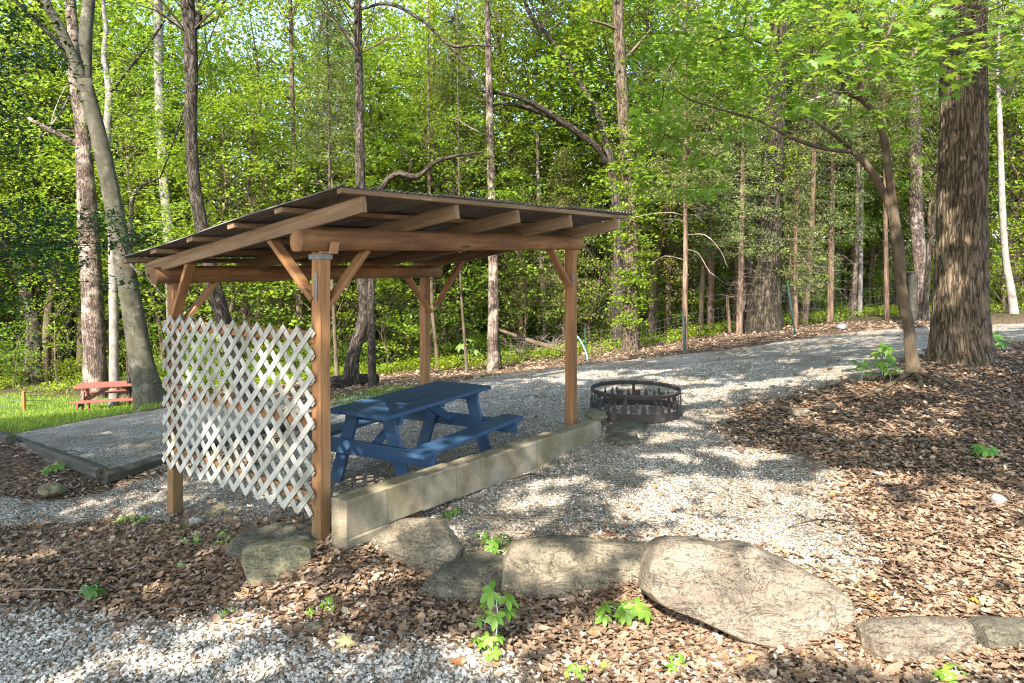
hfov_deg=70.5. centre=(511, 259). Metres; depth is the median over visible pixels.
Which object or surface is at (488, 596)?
seedling
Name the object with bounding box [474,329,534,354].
bush
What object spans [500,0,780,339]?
understory tree
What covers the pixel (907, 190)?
cedar tree
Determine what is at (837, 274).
bush
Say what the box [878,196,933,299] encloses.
sapling
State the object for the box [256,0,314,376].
slender tree
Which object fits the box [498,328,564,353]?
fallen tree
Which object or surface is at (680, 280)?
cedar tree
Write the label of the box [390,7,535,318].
background tree
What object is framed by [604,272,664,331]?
sapling
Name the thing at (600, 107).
background tree
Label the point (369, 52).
understory tree
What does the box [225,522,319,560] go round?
stone slab
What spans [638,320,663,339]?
bush
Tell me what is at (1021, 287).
sapling
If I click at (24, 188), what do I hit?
understory tree
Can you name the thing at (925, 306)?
thin tree
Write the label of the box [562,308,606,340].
bush
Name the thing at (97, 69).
understory tree
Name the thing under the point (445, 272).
understory tree
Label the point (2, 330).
understory tree
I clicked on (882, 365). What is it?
seedling
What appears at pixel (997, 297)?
bush
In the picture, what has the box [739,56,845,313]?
cedar tree
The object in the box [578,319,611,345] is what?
bush
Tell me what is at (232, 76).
background tree
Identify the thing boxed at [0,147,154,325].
understory tree
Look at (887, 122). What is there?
understory tree
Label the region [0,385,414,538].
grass
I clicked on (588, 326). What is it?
understory tree
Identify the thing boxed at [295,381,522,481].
picnic table
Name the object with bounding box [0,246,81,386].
sapling
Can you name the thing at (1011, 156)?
understory tree
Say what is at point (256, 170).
understory tree
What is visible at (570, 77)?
understory tree
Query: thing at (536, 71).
pine tree
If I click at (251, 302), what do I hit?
sapling
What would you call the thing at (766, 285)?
great tree
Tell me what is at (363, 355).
bush
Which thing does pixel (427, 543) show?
boulder
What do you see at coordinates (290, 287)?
understory tree
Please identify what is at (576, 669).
seedling
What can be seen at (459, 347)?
sapling
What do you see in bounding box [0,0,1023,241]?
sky
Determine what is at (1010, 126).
understory tree
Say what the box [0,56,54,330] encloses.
background tree
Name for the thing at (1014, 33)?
maple tree
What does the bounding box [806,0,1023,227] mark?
understory tree
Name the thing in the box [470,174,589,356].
sapling
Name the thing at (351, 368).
crooked tree
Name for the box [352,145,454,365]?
cedar tree
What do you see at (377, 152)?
understory tree
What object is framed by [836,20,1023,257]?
understory tree
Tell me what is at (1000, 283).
bush
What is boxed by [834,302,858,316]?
bush
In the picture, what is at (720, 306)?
bush
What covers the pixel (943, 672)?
seedling
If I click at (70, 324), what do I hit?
pine tree
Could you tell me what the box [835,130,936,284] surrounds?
understory tree
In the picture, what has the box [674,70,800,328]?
cedar tree
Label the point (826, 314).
bush
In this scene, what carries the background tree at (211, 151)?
on the ground at (20, 467)
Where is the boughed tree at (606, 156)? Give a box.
[461,0,625,349]
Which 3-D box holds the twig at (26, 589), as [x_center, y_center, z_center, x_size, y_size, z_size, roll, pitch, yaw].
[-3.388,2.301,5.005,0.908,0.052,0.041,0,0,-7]
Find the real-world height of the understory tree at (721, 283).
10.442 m
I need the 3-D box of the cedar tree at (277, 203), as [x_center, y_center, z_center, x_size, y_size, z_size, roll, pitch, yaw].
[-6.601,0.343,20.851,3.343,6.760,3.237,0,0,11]
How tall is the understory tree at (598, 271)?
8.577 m
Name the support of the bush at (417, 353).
on the ground at (20, 467)
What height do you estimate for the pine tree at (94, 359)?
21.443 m
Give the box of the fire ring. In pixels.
[590,380,681,423]
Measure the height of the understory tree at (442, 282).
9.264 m
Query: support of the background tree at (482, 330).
on the ground at (20, 467)
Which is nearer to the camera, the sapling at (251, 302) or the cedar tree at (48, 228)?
the sapling at (251, 302)
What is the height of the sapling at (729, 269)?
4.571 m
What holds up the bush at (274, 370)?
on the ground at (20, 467)
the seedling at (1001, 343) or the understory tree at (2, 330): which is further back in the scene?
the understory tree at (2, 330)
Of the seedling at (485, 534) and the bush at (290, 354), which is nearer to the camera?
the seedling at (485, 534)
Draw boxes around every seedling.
[41,461,65,475]
[78,581,108,600]
[114,513,147,525]
[181,530,231,544]
[218,607,236,616]
[305,595,336,616]
[439,507,460,518]
[471,631,505,661]
[473,531,488,538]
[474,580,518,642]
[479,534,512,554]
[564,663,588,680]
[594,597,652,626]
[665,652,686,671]
[849,342,900,380]
[930,663,969,682]
[971,444,998,457]
[993,332,1012,349]
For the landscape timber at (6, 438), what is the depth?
9.67 m
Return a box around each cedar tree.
[0,100,74,343]
[236,154,311,369]
[268,95,356,327]
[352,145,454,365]
[475,146,561,352]
[512,143,610,343]
[603,111,709,336]
[618,0,746,349]
[639,108,731,329]
[649,18,779,333]
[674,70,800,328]
[679,40,795,334]
[709,72,803,299]
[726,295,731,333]
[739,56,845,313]
[749,135,846,326]
[753,0,853,321]
[762,0,865,324]
[782,24,887,321]
[800,75,890,312]
[843,14,929,319]
[844,21,938,305]
[988,71,1023,305]
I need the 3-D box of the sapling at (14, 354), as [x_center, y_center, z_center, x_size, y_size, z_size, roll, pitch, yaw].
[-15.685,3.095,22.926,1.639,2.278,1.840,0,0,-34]
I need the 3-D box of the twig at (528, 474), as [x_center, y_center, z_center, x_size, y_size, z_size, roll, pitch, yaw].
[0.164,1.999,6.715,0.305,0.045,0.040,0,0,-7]
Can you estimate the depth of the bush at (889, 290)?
31.61 m
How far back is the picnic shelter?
6.18 m
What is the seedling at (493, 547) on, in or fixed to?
on the ground at (20, 467)
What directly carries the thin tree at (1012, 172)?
on the ground at (20, 467)
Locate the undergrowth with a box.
[0,298,1023,394]
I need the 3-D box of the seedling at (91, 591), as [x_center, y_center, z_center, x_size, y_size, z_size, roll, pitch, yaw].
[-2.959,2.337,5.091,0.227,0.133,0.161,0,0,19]
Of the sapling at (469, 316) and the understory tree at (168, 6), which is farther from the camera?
the understory tree at (168, 6)
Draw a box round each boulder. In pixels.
[241,539,316,585]
[365,516,461,575]
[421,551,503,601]
[501,534,647,598]
[638,535,855,650]
[856,615,976,662]
[966,615,1023,652]
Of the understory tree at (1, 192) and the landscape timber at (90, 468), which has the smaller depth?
the landscape timber at (90, 468)
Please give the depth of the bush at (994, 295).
24.49 m
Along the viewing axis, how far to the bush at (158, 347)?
24.61 m
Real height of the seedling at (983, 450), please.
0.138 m
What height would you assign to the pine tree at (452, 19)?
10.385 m
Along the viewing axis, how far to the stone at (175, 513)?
6.73 m
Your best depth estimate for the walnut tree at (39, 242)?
8.88 m
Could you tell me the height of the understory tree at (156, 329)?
11.360 m
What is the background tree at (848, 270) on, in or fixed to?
on the ground at (20, 467)
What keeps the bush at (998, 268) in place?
on the ground at (20, 467)
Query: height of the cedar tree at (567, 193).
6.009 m
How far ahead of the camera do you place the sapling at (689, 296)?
21.01 m
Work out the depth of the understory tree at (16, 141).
23.47 m
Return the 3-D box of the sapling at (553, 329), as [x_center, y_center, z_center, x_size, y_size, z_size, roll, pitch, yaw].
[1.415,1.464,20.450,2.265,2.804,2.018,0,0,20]
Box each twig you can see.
[0,588,86,592]
[514,473,545,478]
[788,512,848,527]
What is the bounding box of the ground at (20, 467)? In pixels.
[0,241,1023,682]
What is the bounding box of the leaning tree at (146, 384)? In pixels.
[14,0,166,408]
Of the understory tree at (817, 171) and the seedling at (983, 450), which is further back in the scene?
the understory tree at (817, 171)
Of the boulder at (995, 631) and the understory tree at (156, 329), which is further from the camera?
the understory tree at (156, 329)
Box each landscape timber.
[0,430,108,479]
[0,431,15,444]
[100,412,311,483]
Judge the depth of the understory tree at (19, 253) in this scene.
26.41 m
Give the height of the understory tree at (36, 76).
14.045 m
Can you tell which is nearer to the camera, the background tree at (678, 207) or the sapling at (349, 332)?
the sapling at (349, 332)
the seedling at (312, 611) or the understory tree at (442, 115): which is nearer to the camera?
the seedling at (312, 611)
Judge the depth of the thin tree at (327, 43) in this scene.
16.93 m
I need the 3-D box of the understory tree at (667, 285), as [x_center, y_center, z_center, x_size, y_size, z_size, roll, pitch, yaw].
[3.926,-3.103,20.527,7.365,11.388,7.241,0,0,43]
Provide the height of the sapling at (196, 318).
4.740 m
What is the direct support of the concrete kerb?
on the gravel path
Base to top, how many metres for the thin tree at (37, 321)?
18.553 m
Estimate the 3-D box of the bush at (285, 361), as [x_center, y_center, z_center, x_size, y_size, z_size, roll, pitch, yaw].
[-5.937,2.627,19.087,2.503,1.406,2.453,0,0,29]
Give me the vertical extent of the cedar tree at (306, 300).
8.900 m
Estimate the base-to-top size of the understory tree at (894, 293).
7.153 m
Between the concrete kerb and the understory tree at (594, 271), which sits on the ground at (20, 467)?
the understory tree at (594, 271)
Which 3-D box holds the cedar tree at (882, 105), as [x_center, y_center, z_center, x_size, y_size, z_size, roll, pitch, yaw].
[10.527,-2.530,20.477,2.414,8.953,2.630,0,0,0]
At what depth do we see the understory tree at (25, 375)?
23.66 m
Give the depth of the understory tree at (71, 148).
23.71 m
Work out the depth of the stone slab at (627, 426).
8.32 m
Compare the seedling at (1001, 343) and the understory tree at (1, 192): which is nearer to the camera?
the seedling at (1001, 343)
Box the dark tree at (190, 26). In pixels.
[93,0,323,399]
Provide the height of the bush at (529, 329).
2.043 m
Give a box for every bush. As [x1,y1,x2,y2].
[0,323,35,384]
[0,348,23,378]
[0,366,22,383]
[1,361,23,380]
[33,360,81,381]
[51,349,125,380]
[59,308,153,356]
[60,363,81,378]
[119,315,223,370]
[119,352,166,380]
[156,350,227,380]
[159,309,286,368]
[165,340,270,391]
[244,339,331,384]
[246,289,303,327]
[249,356,305,383]
[264,343,311,366]
[291,309,389,356]
[295,339,363,371]
[330,296,394,342]
[330,336,396,370]
[378,309,449,341]
[381,327,456,357]
[398,341,451,364]
[436,325,483,359]
[439,266,553,338]
[444,328,515,359]
[449,304,547,352]
[471,287,579,343]
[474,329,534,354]
[548,331,584,344]
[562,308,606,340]
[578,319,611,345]
[638,284,726,331]
[638,292,705,335]
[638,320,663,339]
[677,284,736,330]
[680,286,730,320]
[691,260,841,320]
[784,286,825,316]
[785,283,839,307]
[803,261,889,291]
[809,260,894,308]
[810,307,842,317]
[819,284,882,304]
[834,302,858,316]
[840,265,931,303]
[989,270,1022,307]
[990,287,1022,306]
[991,269,1023,302]
[992,252,1021,282]
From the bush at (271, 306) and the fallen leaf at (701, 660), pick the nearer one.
the fallen leaf at (701, 660)
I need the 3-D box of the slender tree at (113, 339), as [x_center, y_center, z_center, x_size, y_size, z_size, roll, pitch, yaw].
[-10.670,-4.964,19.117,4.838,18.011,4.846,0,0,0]
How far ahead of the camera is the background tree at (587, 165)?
29.68 m
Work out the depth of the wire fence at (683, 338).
16.15 m
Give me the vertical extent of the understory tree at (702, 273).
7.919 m
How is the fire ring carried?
on the gravel path
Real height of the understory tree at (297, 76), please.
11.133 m
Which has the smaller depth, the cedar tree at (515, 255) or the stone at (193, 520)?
the stone at (193, 520)
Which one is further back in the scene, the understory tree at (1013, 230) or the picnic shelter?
the understory tree at (1013, 230)
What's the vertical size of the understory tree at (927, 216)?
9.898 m
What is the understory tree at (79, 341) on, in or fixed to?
on the ground at (20, 467)
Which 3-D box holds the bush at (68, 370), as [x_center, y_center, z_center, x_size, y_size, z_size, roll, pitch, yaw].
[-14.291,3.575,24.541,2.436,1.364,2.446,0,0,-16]
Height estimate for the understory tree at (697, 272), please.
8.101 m
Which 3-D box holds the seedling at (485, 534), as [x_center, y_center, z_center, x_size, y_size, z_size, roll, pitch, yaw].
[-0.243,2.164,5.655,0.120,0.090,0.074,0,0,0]
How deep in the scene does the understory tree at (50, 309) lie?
23.60 m
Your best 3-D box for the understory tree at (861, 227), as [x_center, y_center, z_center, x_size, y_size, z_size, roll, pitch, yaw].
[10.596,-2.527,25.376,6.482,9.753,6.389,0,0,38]
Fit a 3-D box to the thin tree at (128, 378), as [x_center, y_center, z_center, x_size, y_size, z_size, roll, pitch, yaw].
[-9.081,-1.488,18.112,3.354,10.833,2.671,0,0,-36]
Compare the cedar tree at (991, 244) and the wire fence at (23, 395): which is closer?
the wire fence at (23, 395)
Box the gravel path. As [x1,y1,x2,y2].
[0,323,1023,682]
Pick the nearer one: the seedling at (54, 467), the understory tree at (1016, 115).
the seedling at (54, 467)
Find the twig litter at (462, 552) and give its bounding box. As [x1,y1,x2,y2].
[0,356,1023,682]
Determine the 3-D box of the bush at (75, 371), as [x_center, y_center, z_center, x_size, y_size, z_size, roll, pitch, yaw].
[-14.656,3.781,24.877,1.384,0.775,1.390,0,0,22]
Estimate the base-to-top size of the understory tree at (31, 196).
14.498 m
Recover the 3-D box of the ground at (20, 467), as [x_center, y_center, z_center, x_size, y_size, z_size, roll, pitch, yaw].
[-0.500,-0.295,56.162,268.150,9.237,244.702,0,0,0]
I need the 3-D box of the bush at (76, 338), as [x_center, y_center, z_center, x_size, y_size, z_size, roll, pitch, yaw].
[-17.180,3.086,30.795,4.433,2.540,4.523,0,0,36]
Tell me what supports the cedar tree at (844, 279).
on the ground at (20, 467)
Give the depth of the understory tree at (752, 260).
24.83 m
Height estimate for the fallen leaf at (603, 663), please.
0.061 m
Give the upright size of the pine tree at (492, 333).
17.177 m
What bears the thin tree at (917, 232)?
on the ground at (20, 467)
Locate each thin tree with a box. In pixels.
[0,0,79,382]
[74,2,224,405]
[268,0,383,375]
[374,1,483,368]
[403,0,518,372]
[783,32,829,255]
[793,0,867,312]
[806,0,926,316]
[808,0,940,317]
[817,15,931,315]
[845,11,901,307]
[881,47,1003,319]
[901,0,1023,313]
[916,0,1023,299]
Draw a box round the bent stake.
[577,336,587,360]
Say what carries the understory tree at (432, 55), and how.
on the ground at (20, 467)
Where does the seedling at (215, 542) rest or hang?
on the ground at (20, 467)
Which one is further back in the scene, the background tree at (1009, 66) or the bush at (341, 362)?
the background tree at (1009, 66)
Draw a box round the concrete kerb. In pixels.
[332,419,600,550]
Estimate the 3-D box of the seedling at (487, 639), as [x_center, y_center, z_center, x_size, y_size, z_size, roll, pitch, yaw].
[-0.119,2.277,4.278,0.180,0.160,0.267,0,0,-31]
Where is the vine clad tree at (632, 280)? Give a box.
[558,0,660,352]
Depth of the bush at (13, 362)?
26.13 m
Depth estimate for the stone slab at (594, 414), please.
8.65 m
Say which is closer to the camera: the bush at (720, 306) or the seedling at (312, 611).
the seedling at (312, 611)
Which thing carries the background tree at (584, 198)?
on the ground at (20, 467)
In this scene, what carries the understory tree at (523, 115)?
on the ground at (20, 467)
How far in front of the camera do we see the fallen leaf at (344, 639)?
4.35 m
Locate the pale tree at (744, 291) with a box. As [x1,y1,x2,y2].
[708,0,753,309]
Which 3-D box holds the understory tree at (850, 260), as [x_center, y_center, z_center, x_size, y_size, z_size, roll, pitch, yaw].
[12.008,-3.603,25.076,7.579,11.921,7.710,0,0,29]
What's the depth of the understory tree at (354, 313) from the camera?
21.23 m
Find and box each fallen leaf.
[334,632,355,649]
[450,657,463,665]
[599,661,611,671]
[693,656,710,668]
[970,596,979,603]
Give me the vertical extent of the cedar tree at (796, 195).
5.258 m
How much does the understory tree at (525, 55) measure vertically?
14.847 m
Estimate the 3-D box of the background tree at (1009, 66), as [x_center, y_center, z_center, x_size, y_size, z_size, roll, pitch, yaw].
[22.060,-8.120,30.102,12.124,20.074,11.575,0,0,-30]
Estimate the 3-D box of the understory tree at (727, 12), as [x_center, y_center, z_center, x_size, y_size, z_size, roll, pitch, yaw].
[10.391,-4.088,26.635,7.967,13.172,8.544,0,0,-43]
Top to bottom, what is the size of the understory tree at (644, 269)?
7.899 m
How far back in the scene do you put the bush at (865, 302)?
26.45 m
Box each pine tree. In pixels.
[0,0,145,377]
[27,0,108,399]
[153,0,183,375]
[404,2,497,362]
[439,0,528,370]
[467,0,612,342]
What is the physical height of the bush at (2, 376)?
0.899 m
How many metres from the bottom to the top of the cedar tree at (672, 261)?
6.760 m
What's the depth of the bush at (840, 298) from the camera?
32.35 m
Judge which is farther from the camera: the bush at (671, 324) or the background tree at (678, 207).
the background tree at (678, 207)
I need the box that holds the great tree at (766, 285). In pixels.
[743,0,864,332]
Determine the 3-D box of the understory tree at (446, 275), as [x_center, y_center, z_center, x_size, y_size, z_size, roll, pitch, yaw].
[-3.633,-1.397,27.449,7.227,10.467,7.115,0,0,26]
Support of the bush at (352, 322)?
on the ground at (20, 467)
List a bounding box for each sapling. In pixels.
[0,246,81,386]
[0,321,45,386]
[58,281,146,372]
[141,277,201,362]
[152,263,240,380]
[194,263,293,384]
[263,316,310,372]
[295,287,367,372]
[335,278,436,371]
[367,142,482,386]
[392,294,458,364]
[440,282,511,360]
[455,339,479,359]
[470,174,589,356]
[514,263,599,342]
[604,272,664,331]
[639,228,716,331]
[672,263,721,330]
[714,195,792,307]
[841,197,926,310]
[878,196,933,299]
[988,222,1009,293]
[989,189,1023,309]
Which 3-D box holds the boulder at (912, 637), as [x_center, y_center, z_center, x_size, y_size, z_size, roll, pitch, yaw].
[2.356,2.216,4.223,0.654,0.245,0.304,0,0,0]
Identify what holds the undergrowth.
on the ground at (20, 467)
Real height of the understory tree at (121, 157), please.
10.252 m
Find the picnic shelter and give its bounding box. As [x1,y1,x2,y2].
[120,184,634,540]
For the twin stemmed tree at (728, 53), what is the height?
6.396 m
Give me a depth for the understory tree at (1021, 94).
26.28 m
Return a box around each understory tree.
[0,0,119,238]
[0,0,143,301]
[0,0,185,381]
[0,0,229,232]
[0,0,229,371]
[0,0,250,374]
[0,35,116,302]
[0,50,101,294]
[0,74,139,382]
[0,82,145,371]
[0,111,72,310]
[0,129,42,319]
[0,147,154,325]
[0,156,69,356]
[0,202,107,358]
[2,3,261,343]
[19,74,233,298]
[19,77,217,371]
[22,0,289,313]
[29,79,263,362]
[53,45,318,372]
[61,90,253,375]
[93,0,314,343]
[97,167,245,348]
[105,81,318,389]
[111,0,376,359]
[135,72,351,370]
[189,33,427,361]
[197,0,436,210]
[198,55,344,320]
[213,167,307,348]
[224,0,425,340]
[245,45,441,338]
[249,159,378,333]
[251,23,467,354]
[261,128,432,366]
[267,74,451,302]
[269,0,478,361]
[304,0,554,348]
[314,49,500,358]
[344,109,526,357]
[348,8,518,319]
[353,61,541,357]
[363,0,656,351]
[367,95,496,340]
[377,0,616,339]
[389,0,607,347]
[397,97,529,321]
[431,0,701,223]
[431,113,560,332]
[449,0,662,337]
[465,0,794,339]
[483,92,651,345]
[495,0,717,336]
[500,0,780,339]
[528,156,612,321]
[537,34,740,269]
[540,0,764,331]
[542,185,652,343]
[544,151,611,314]
[546,0,810,337]
[587,197,706,314]
[596,76,752,328]
[615,41,812,335]
[669,27,831,320]
[674,154,727,302]
[680,124,818,291]
[699,0,927,215]
[714,138,843,307]
[746,0,989,310]
[757,48,866,300]
[760,0,938,314]
[761,62,926,314]
[793,0,1013,304]
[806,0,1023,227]
[815,119,936,303]
[818,53,989,291]
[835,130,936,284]
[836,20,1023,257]
[838,20,1023,264]
[846,0,1023,211]
[873,0,1022,237]
[878,0,1023,230]
[900,0,1023,221]
[908,34,1023,279]
[923,14,1023,243]
[923,95,1023,309]
[989,43,1023,235]
[992,0,1023,217]
[992,94,1023,284]
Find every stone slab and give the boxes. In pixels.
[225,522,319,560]
[584,408,607,420]
[603,432,639,445]
[606,420,646,433]
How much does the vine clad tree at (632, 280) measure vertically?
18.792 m
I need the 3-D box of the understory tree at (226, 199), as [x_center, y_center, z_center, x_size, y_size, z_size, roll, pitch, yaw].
[-8.130,-0.415,19.836,5.628,8.591,5.710,0,0,39]
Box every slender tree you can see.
[101,0,172,405]
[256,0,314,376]
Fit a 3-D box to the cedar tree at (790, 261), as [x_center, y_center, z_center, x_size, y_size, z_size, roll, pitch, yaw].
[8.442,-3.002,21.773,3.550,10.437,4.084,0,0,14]
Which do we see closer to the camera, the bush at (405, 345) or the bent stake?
the bent stake
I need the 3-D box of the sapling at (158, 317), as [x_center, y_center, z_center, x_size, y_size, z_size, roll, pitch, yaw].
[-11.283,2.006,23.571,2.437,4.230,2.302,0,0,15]
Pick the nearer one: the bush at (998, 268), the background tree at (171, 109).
the background tree at (171, 109)
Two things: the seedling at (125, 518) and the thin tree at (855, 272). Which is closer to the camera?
the seedling at (125, 518)
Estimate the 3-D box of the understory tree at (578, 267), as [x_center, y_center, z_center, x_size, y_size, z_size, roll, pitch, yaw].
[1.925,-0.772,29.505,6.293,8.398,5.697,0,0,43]
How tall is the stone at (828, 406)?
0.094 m
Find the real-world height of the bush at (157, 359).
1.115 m
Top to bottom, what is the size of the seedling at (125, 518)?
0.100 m
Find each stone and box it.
[37,482,67,497]
[150,488,158,491]
[169,512,180,515]
[189,516,205,525]
[304,621,322,632]
[407,512,420,517]
[790,409,805,416]
[823,404,835,409]
[836,324,845,329]
[990,494,1007,503]
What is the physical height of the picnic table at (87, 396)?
0.781 m
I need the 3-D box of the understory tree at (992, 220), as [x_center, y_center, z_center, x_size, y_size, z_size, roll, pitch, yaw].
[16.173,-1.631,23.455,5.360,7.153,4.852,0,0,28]
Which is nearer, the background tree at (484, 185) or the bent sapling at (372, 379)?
the bent sapling at (372, 379)
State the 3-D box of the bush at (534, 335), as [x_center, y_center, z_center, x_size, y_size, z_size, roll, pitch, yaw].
[0.623,2.076,26.302,3.780,2.166,3.857,0,0,18]
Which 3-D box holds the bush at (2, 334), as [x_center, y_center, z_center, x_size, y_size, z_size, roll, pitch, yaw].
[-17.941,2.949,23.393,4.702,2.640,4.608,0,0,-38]
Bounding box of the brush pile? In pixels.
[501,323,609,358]
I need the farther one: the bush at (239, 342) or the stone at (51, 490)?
the bush at (239, 342)
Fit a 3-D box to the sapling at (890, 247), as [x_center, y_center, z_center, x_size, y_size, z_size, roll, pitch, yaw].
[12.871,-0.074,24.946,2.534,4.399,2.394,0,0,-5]
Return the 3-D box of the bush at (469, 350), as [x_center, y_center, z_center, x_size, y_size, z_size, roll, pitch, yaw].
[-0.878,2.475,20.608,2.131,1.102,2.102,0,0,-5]
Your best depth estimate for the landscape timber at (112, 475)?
8.23 m
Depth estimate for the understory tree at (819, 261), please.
21.97 m
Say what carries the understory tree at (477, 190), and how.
on the ground at (20, 467)
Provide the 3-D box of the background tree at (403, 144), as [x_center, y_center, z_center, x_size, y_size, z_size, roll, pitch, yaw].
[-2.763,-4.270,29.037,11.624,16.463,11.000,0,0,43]
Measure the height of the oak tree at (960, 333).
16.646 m
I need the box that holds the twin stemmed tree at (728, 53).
[607,0,968,398]
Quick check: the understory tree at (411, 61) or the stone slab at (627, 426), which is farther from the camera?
the understory tree at (411, 61)
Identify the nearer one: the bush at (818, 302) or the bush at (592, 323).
the bush at (592, 323)
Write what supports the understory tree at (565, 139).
on the ground at (20, 467)
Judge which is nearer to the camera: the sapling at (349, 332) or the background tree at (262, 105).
the sapling at (349, 332)
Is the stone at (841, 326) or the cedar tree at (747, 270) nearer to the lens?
the stone at (841, 326)
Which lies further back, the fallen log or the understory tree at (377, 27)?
the understory tree at (377, 27)
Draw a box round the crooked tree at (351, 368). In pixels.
[251,0,499,385]
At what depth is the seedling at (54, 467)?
8.28 m
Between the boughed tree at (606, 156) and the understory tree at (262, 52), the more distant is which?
the understory tree at (262, 52)
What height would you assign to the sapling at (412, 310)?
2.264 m
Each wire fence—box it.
[0,391,59,410]
[498,281,900,368]
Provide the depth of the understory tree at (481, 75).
23.02 m
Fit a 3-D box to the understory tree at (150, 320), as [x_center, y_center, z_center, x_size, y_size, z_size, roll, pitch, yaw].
[-12.617,-2.035,25.325,7.672,12.684,8.227,0,0,-19]
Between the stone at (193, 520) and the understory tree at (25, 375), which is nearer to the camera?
the stone at (193, 520)
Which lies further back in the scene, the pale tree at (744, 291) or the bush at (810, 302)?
the bush at (810, 302)
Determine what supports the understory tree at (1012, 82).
on the ground at (20, 467)
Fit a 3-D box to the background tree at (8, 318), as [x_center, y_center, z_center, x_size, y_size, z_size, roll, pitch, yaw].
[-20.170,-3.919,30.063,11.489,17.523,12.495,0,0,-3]
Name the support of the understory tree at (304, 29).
on the ground at (20, 467)
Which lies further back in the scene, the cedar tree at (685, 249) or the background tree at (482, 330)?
the background tree at (482, 330)
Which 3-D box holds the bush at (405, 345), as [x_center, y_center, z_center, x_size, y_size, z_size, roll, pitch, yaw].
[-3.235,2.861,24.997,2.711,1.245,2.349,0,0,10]
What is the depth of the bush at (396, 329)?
30.33 m
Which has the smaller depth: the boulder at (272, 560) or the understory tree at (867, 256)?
the boulder at (272, 560)
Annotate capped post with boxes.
[906,271,921,320]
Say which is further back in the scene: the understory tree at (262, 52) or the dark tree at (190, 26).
the understory tree at (262, 52)
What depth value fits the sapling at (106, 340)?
23.22 m
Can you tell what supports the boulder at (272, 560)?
on the ground at (20, 467)
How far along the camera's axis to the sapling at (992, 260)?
24.54 m
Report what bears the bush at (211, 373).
on the ground at (20, 467)
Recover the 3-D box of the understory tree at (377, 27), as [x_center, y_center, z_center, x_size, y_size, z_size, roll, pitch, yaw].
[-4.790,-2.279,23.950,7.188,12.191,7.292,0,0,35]
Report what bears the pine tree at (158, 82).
on the ground at (20, 467)
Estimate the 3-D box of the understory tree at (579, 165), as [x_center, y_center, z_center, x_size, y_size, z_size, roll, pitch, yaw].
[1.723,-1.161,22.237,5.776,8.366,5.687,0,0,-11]
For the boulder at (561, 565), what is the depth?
5.07 m
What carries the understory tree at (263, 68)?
on the ground at (20, 467)
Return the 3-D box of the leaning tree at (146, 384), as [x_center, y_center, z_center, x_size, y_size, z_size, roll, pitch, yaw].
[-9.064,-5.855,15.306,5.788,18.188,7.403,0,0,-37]
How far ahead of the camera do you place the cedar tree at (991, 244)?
25.89 m
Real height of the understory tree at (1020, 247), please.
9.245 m
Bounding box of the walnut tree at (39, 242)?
[0,0,175,354]
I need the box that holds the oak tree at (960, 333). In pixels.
[925,0,998,367]
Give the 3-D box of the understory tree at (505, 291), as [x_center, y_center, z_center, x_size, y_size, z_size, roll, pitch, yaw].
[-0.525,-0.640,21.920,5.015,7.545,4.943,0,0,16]
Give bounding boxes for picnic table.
[69,381,132,411]
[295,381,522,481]
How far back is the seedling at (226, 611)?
4.75 m
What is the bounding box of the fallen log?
[330,373,379,388]
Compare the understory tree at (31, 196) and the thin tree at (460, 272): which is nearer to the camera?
the thin tree at (460, 272)
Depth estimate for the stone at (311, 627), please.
4.45 m
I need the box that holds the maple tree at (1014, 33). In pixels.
[762,0,1023,147]
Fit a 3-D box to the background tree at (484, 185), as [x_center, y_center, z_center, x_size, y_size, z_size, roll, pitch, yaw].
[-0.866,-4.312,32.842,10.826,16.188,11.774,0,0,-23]
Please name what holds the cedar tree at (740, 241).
on the ground at (20, 467)
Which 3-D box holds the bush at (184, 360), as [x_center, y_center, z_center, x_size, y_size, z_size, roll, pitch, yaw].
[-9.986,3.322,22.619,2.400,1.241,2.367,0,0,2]
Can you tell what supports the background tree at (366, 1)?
on the ground at (20, 467)
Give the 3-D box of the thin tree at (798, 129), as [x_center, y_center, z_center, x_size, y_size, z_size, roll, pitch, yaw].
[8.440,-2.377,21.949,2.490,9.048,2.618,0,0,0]
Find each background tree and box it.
[0,0,131,364]
[0,0,166,369]
[0,0,232,368]
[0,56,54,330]
[34,0,289,354]
[126,51,250,318]
[136,5,299,337]
[169,0,420,347]
[173,3,315,325]
[245,0,467,343]
[276,0,579,345]
[294,0,562,301]
[371,0,649,339]
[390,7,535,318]
[403,0,600,331]
[458,0,669,335]
[532,0,723,305]
[532,0,728,310]
[533,4,669,267]
[670,0,813,200]
[743,2,1013,291]
[815,2,937,294]
[928,1,1023,193]
[988,0,1023,263]
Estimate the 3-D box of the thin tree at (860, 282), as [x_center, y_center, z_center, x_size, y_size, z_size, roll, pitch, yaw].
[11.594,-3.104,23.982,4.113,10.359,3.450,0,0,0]
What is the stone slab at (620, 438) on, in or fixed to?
on the gravel path
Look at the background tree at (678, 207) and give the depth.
35.61 m
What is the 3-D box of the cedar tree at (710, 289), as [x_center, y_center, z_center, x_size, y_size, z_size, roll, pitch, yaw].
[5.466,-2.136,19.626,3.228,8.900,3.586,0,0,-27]
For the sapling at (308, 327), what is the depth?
20.20 m

